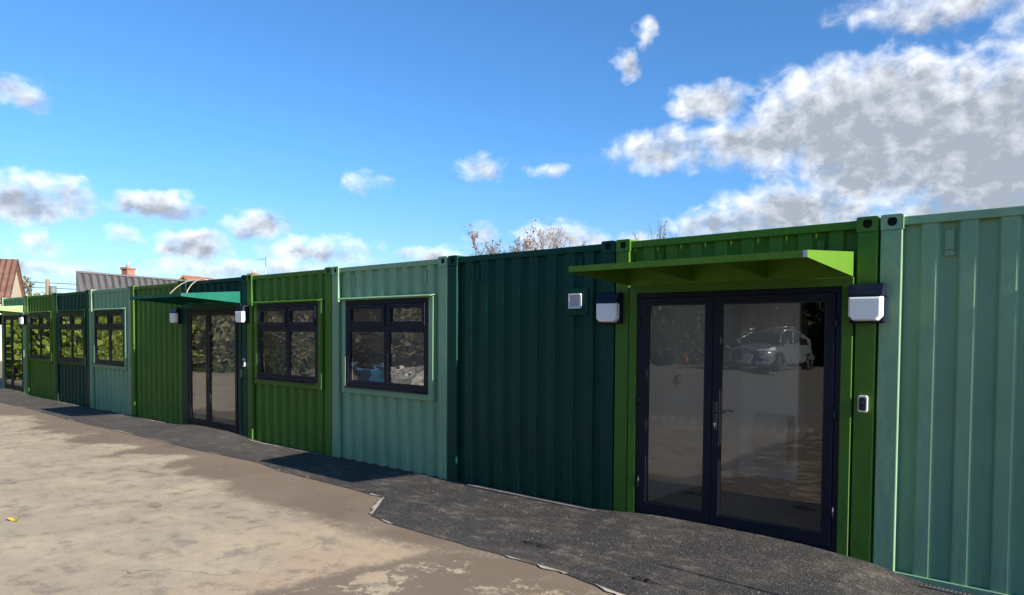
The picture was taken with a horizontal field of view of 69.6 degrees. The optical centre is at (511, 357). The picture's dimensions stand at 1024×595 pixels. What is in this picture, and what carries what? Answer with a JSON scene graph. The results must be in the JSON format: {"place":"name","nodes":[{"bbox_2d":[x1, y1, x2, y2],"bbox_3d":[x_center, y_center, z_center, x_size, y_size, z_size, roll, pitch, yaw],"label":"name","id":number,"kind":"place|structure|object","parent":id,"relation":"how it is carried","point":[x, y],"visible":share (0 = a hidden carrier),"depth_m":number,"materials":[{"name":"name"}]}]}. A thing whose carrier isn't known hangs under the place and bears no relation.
{"place":"outdoors","nodes":[
{"label":"outdoors","id":0,"kind":"place"},
{"bbox_2d":[169,278,214,293],"bbox_3d":[-5.809,-1.301,13.426,0.986,0.312,0.188,1,2,6],"label":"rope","id":1,"kind":"object","parent":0,"point":[192,283],"visible":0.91,"depth_m":13.47,"materials":[{"name":"beige"}]},
{"bbox_2d":[0,361,821,594],"bbox_3d":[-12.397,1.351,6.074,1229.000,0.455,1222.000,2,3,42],"label":"ground","id":2,"kind":"structure","parent":0,"point":[96,510],"depth_m":6.62,"materials":[{"name":"concrete"}]},
{"bbox_2d":[7,517,18,520],"bbox_3d":[-4.723,1.536,7.000,0.166,0.023,0.107,2,3,42],"label":"fallen leaf","id":3,"kind":"object","parent":2,"relation":"on","point":[12,519],"visible":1,"depth_m":7.01,"materials":[{"name":"yellow plant"}]},
{"bbox_2d":[0,259,25,360],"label":"tiled house","id":4,"kind":"structure","parent":2,"relation":"on","point":[11,283],"depth_m":44.14,"materials":[{"name":"red tile"}]},
{"bbox_2d":[0,296,26,393],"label":"shipping container","id":5,"kind":"object","parent":2,"relation":"on","point":[14,368],"visible":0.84,"depth_m":21.31,"materials":[{"name":"green metal"}]},
{"bbox_2d":[3,317,11,387],"bbox_3d":[-14.872,-0.154,21.751,0.777,2.078,0.069,2,3,42],"label":"door leaf","id":6,"kind":"structure","parent":5,"relation":"in","point":[7,321],"depth_m":21.79,"materials":[{"name":"black"}]},
{"bbox_2d":[11,317,22,390],"bbox_3d":[-14.194,-0.127,21.107,1.083,2.078,0.120,2,3,42],"label":"door leaf","id":7,"kind":"structure","parent":5,"relation":"in","point":[16,328],"depth_m":21.16,"materials":[{"name":"black"}]},
{"bbox_2d":[19,314,25,324],"bbox_3d":[-13.641,-1.077,20.512,0.278,0.311,0.127,2,3,42],"label":"wall light","id":8,"kind":"object","parent":5,"relation":"attached to","point":[22,319],"visible":1,"depth_m":20.44,"materials":[{"name":"white plastic"}]},
{"bbox_2d":[23,275,45,295],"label":"autumn tree","id":9,"kind":"object","parent":2,"relation":"on","point":[26,286],"visible":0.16,"depth_m":49.97,"materials":[{"name":"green plant"}]},
{"bbox_2d":[25,293,55,400],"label":"shipping container","id":10,"kind":"object","parent":2,"relation":"on","point":[40,340],"visible":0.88,"depth_m":19.70,"materials":[{"name":"green metal"}]},
{"bbox_2d":[28,313,50,359],"bbox_3d":[-12.646,-0.590,19.722,1.764,1.223,0.105,2,3,42],"label":"window","id":11,"kind":"structure","parent":10,"relation":"in","point":[39,337],"depth_m":19.70,"materials":[{"name":"black"}]},
{"bbox_2d":[45,279,56,294],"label":"utility pole","id":12,"kind":"object","parent":2,"relation":"on","point":[49,289],"visible":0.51,"depth_m":49.81,"materials":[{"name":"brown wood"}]},
{"bbox_2d":[23,281,75,289],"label":"overhead wire","id":13,"kind":"object","parent":12,"relation":"attached to","point":[44,282],"visible":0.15,"depth_m":49.69,"materials":[{"name":"black metal"}]},
{"bbox_2d":[54,290,89,407],"bbox_3d":[-8.828,-0.245,20.306,2.438,2.890,6.140,2,3,42],"label":"shipping container","id":14,"kind":"object","parent":2,"relation":"on","point":[72,362],"visible":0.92,"depth_m":18.05,"materials":[{"name":"green metal"}]},
{"bbox_2d":[58,311,83,362],"bbox_3d":[-10.822,-0.521,18.080,1.764,1.223,0.105,2,3,42],"label":"window","id":15,"kind":"structure","parent":14,"relation":"in","point":[71,326],"depth_m":18.05,"materials":[{"name":"black"}]},
{"bbox_2d":[88,286,137,415],"bbox_3d":[-7.004,-0.175,18.664,2.438,2.890,6.140,2,3,42],"label":"shipping container","id":16,"kind":"object","parent":2,"relation":"on","point":[110,343],"visible":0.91,"depth_m":16.55,"materials":[{"name":"green metal"}]},
{"bbox_2d":[93,310,123,366],"bbox_3d":[-8.998,-0.451,16.438,1.764,1.223,0.105,2,3,42],"label":"window","id":17,"kind":"structure","parent":16,"relation":"in","point":[104,318],"depth_m":16.59,"materials":[{"name":"black"}]},
{"bbox_2d":[76,261,194,291],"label":"metal clad building","id":18,"kind":"structure","parent":2,"relation":"on","point":[85,280],"depth_m":40.63,"materials":[{"name":"grey metal"}]},
{"bbox_2d":[130,281,182,424],"bbox_3d":[-5.155,-0.106,17.050,2.438,2.890,6.064,2,3,42],"label":"shipping container","id":19,"kind":"object","parent":2,"relation":"on","point":[156,375],"visible":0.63,"depth_m":14.86,"materials":[{"name":"green metal"}]},
{"bbox_2d":[130,275,255,436],"bbox_3d":[-3.665,-0.027,15.038,2.438,2.890,7.062,2,3,42],"label":"shipping container","id":20,"kind":"object","parent":2,"relation":"on","point":[214,354],"visible":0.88,"depth_m":13.73,"materials":[{"name":"teal metal"}]},
{"bbox_2d":[170,308,181,323],"bbox_3d":[-6.390,-0.801,13.984,0.278,0.311,0.127,2,3,42],"label":"wall light","id":21,"kind":"object","parent":20,"relation":"attached to","point":[175,316],"visible":1,"depth_m":13.92,"materials":[{"name":"white plastic"}]},
{"bbox_2d":[188,312,207,426],"bbox_3d":[-5.753,0.193,13.542,0.777,2.078,0.069,2,3,42],"label":"door leaf","id":22,"kind":"structure","parent":20,"relation":"in","point":[192,420],"depth_m":13.71,"materials":[{"name":"black"}]},
{"bbox_2d":[206,311,237,431],"bbox_3d":[-5.075,0.220,12.897,1.083,2.078,0.120,2,3,42],"label":"door leaf","id":23,"kind":"structure","parent":20,"relation":"in","point":[211,423],"depth_m":13.15,"materials":[{"name":"black"}]},
{"bbox_2d":[235,305,248,323],"bbox_3d":[-4.503,-0.729,12.285,0.278,0.311,0.127,2,3,42],"label":"wall light","id":24,"kind":"object","parent":20,"relation":"attached to","point":[241,314],"visible":1,"depth_m":12.22,"materials":[{"name":"white plastic"}]},
{"bbox_2d":[179,269,260,280],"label":"terracotta house","id":25,"kind":"structure","parent":2,"relation":"on","point":[185,277],"depth_m":52.52,"materials":[{"name":"orange tile"}]},
{"bbox_2d":[246,267,341,455],"bbox_3d":[-1.533,0.033,13.738,2.438,2.890,6.140,2,3,42],"label":"shipping container","id":26,"kind":"object","parent":2,"relation":"on","point":[289,363],"visible":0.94,"depth_m":11.61,"materials":[{"name":"green metal"}]},
{"bbox_2d":[255,302,317,383],"bbox_3d":[-3.527,-0.243,11.512,1.764,1.223,0.105,2,3,42],"label":"window","id":27,"kind":"structure","parent":26,"relation":"in","point":[288,326],"depth_m":11.48,"materials":[{"name":"black"}]},
{"bbox_2d":[19,406,623,594],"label":"cement edging","id":28,"kind":"object","parent":2,"relation":"on","point":[375,506],"visible":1,"depth_m":5.95,"materials":[{"name":"grey concrete"}]},
{"bbox_2d":[332,256,447,478],"bbox_3d":[0.291,0.103,12.097,2.438,2.890,6.140,2,3,42],"label":"shipping container","id":29,"kind":"object","parent":2,"relation":"on","point":[394,365],"visible":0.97,"depth_m":9.96,"materials":[{"name":"teal metal"}]},
{"bbox_2d":[343,297,428,394],"bbox_3d":[-1.703,-0.173,9.870,1.764,1.223,0.105,2,3,42],"label":"window","id":30,"kind":"structure","parent":29,"relation":"in","point":[386,325],"depth_m":9.83,"materials":[{"name":"black"}]},
{"bbox_2d":[470,239,513,255],"bbox_3d":[-0.379,-1.065,21.168,2.484,4.690,2.563,-1,3,-42],"label":"autumn tree","id":31,"kind":"object","parent":2,"relation":"on","point":[489,249],"visible":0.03,"depth_m":20.30,"materials":[{"name":"brown plant"}]},
{"bbox_2d":[465,220,585,254],"bbox_3d":[0.194,-1.258,20.564,3.350,5.084,3.199,2,3,42],"label":"autumn tree","id":32,"kind":"object","parent":2,"relation":"on","point":[526,246],"visible":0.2,"depth_m":20.12,"materials":[{"name":"brown plant"}]},
{"bbox_2d":[447,240,616,509],"bbox_3d":[2.134,0.172,10.476,2.438,2.890,6.082,2,3,42],"label":"shipping container","id":33,"kind":"object","parent":2,"relation":"on","point":[531,374],"visible":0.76,"depth_m":8.17,"materials":[{"name":"teal metal"}]},
{"bbox_2d":[632,212,678,240],"bbox_3d":[3.408,-1.144,18.405,1.827,5.015,1.715,2,3,42],"label":"autumn tree","id":34,"kind":"object","parent":2,"relation":"on","point":[663,235],"visible":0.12,"depth_m":18.31,"materials":[{"name":"brown plant"}]},
{"bbox_2d":[568,216,880,562],"bbox_3d":[3.630,0.251,8.470,2.438,2.890,7.062,2,3,42],"label":"shipping container","id":35,"kind":"object","parent":2,"relation":"on","point":[738,331],"visible":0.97,"depth_m":7.16,"materials":[{"name":"green metal"}]},
{"bbox_2d":[596,293,622,323],"bbox_3d":[0.980,-0.495,7.349,0.278,0.311,0.127,2,3,42],"label":"wall light","id":36,"kind":"object","parent":35,"relation":"attached to","point":[609,308],"visible":1,"depth_m":7.30,"materials":[{"name":"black plastic"}]},
{"bbox_2d":[637,297,713,523],"bbox_3d":[1.542,0.471,6.974,0.777,2.078,0.069,2,3,42],"label":"door leaf","id":37,"kind":"structure","parent":35,"relation":"in","point":[703,516],"depth_m":6.95,"materials":[{"name":"black"}]},
{"bbox_2d":[675,374,680,383],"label":"fire call point","id":38,"kind":"structure","parent":35,"relation":"attached to","point":[678,379],"depth_m":8.07,"materials":[{"name":"grey plastic"}]},
{"bbox_2d":[753,413,794,464],"bbox_3d":[3.174,0.977,8.922,0.400,0.580,0.270,2,3,42],"label":"wall heater","id":39,"kind":"object","parent":35,"relation":"attached to","point":[773,434],"depth_m":8.82,"materials":[{"name":"grey"}]},
{"bbox_2d":[710,293,837,547],"bbox_3d":[2.220,0.498,6.329,1.083,2.078,0.120,2,3,42],"label":"door leaf","id":40,"kind":"structure","parent":35,"relation":"in","point":[822,538],"depth_m":6.24,"materials":[{"name":"black"}]},
{"bbox_2d":[858,395,867,411],"bbox_3d":[2.771,0.364,5.817,0.072,0.132,0.034,2,3,42],"label":"door entry unit","id":41,"kind":"object","parent":35,"relation":"attached to","point":[862,403],"depth_m":5.80,"materials":[{"name":"white plastic"}]},
{"bbox_2d":[848,283,888,322],"bbox_3d":[2.775,-0.427,5.733,0.278,0.311,0.127,2,3,42],"label":"wall light","id":42,"kind":"object","parent":35,"relation":"attached to","point":[867,302],"visible":1,"depth_m":5.69,"materials":[{"name":"white plastic"}]},
{"bbox_2d":[873,205,1023,594],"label":"shipping container","id":43,"kind":"object","parent":2,"relation":"on","point":[949,489],"visible":0.95,"depth_m":5.45,"materials":[{"name":"teal metal"}]},
{"bbox_2d":[0,388,951,594],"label":"tarmac path","id":44,"kind":"structure","parent":0,"point":[609,549],"depth_m":6.58,"materials":[{"name":"grey asphalt"}]},
{"bbox_2d":[62,402,319,454],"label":"cement dust","id":45,"kind":"object","parent":44,"relation":"on","point":[249,439],"visible":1,"depth_m":12.07,"materials":[{"name":"grey concrete"}]},
{"bbox_2d":[467,484,595,510],"bbox_3d":[0.163,1.540,8.124,1.830,0.024,0.062,2,3,42],"label":"channel drain","id":46,"kind":"object","parent":44,"relation":"on","point":[528,497],"visible":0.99,"depth_m":8.07,"materials":[{"name":"black metal"}]},
{"bbox_2d":[629,576,662,584],"bbox_3d":[0.980,1.628,5.418,0.284,0.026,0.052,2,2,37],"label":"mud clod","id":47,"kind":"object","parent":44,"relation":"on","point":[638,578],"visible":1,"depth_m":5.41,"materials":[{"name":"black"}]},
{"bbox_2d":[911,581,975,594],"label":"channel drain","id":48,"kind":"object","parent":44,"relation":"on","point":[946,590],"visible":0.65,"depth_m":5.40,"materials":[{"name":"black metal"}]},
{"bbox_2d":[0,0,1023,295],"label":"sky","id":49,"kind":"structure","parent":0,"point":[173,139],"materials":[{"name":"blue"}]},
{"bbox_2d":[522,541,557,549],"bbox_3d":[0.227,1.593,6.294,0.404,0.026,0.088,2,3,42],"label":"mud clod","id":50,"kind":"object","parent":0,"point":[540,545],"visible":1,"depth_m":6.28,"materials":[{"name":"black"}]}
]}

